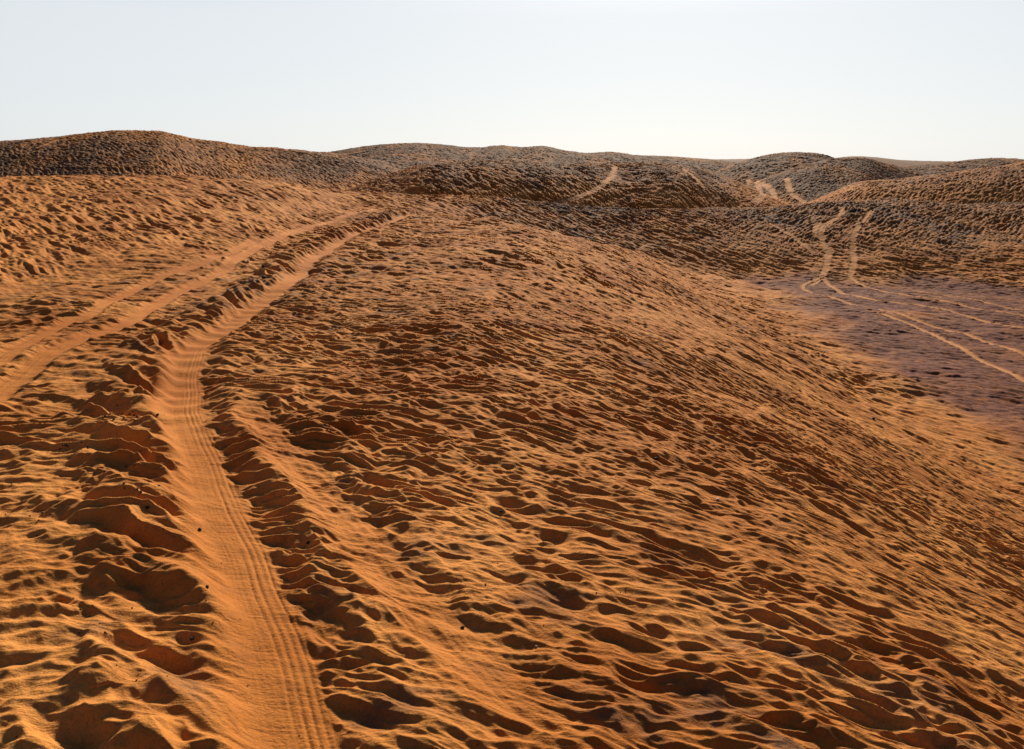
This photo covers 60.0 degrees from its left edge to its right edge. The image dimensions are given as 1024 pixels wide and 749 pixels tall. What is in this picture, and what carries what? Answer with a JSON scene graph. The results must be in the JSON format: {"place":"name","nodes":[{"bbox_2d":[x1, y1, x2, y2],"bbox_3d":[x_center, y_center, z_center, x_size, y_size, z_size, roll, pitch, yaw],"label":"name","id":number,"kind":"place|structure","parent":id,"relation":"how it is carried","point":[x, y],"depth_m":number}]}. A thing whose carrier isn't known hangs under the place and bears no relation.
{"place":"outdoors","nodes":[
{"label":"outdoors","id":0,"kind":"place"},
{"bbox_2d":[0,130,404,189],"bbox_3d":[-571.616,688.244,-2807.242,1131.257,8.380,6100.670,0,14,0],"label":"dune","id":1,"kind":"structure","parent":0,"point":[111,153],"depth_m":87.38},
{"bbox_2d":[37,138,61,147],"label":"tyre track","id":2,"kind":"structure","parent":1,"relation":"on","point":[51,142],"depth_m":89.16},
{"bbox_2d":[0,207,1023,748],"bbox_3d":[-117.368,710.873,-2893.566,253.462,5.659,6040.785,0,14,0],"label":"ground","id":3,"kind":"structure","parent":0,"point":[480,341],"depth_m":5.95},
{"bbox_2d":[145,213,427,748],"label":"tyre track","id":4,"kind":"structure","parent":3,"relation":"on","point":[281,700],"depth_m":4.39},
{"bbox_2d":[225,403,568,737],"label":"tyre track","id":5,"kind":"structure","parent":3,"relation":"on","point":[501,690],"depth_m":4.18},
{"bbox_2d":[0,174,1023,296],"bbox_3d":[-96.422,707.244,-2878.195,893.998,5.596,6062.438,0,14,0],"label":"dune","id":6,"kind":"structure","parent":0,"point":[65,233],"depth_m":38.84},
{"bbox_2d":[0,209,378,401],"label":"tyre track","id":7,"kind":"structure","parent":6,"relation":"on","point":[20,377],"depth_m":11.23},
{"bbox_2d":[768,222,818,254],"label":"tyre track","id":8,"kind":"structure","parent":6,"relation":"on","point":[806,245],"depth_m":43.34},
{"bbox_2d":[812,206,874,276],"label":"tyre track","id":9,"kind":"structure","parent":6,"relation":"on","point":[819,227],"depth_m":43.27},
{"bbox_2d":[0,0,1023,160],"label":"sky","id":10,"kind":"structure","parent":0,"point":[914,80]},
{"bbox_2d":[8,321,1017,746],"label":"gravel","id":11,"kind":"structure","parent":0,"point":[492,561],"depth_m":4.59},
{"bbox_2d":[331,143,738,172],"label":"dune","id":12,"kind":"structure","parent":0,"point":[406,155],"depth_m":146.76},
{"bbox_2d":[344,160,793,208],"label":"dune","id":13,"kind":"structure","parent":0,"point":[653,185],"depth_m":67.62},
{"bbox_2d":[550,166,617,203],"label":"tyre track","id":14,"kind":"structure","parent":13,"relation":"on","point":[603,183],"depth_m":66.78},
{"bbox_2d":[680,166,706,187],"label":"tyre track","id":15,"kind":"structure","parent":13,"relation":"on","point":[700,181],"depth_m":69.36},
{"bbox_2d":[714,152,833,184],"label":"dune","id":16,"kind":"structure","parent":0,"point":[758,168],"depth_m":108.52},
{"bbox_2d":[641,155,951,166],"bbox_3d":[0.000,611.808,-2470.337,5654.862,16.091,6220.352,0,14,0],"label":"dune","id":17,"kind":"structure","parent":0,"point":[903,163],"depth_m":274.04},
{"bbox_2d":[747,157,932,204],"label":"dune","id":18,"kind":"structure","parent":0,"point":[813,181],"depth_m":88.38},
{"bbox_2d":[747,177,807,204],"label":"tyre track","id":19,"kind":"structure","parent":18,"relation":"on","point":[761,196],"depth_m":84.18},
{"bbox_2d":[722,278,1023,456],"bbox_3d":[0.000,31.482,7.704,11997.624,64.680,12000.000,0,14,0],"label":"valley floor","id":20,"kind":"structure","parent":0,"point":[958,383],"depth_m":26.65},
{"bbox_2d":[800,274,1023,381],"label":"tyre track","id":21,"kind":"structure","parent":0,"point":[816,280],"depth_m":30.12},
{"bbox_2d":[807,162,1023,203],"bbox_3d":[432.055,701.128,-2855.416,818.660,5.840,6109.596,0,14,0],"label":"dune","id":22,"kind":"structure","parent":0,"point":[1003,183],"depth_m":69.34},
{"bbox_2d":[904,158,1023,173],"bbox_3d":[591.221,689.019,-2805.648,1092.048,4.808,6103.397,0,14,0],"label":"dune","id":23,"kind":"structure","parent":0,"point":[950,167],"depth_m":127.51}
]}

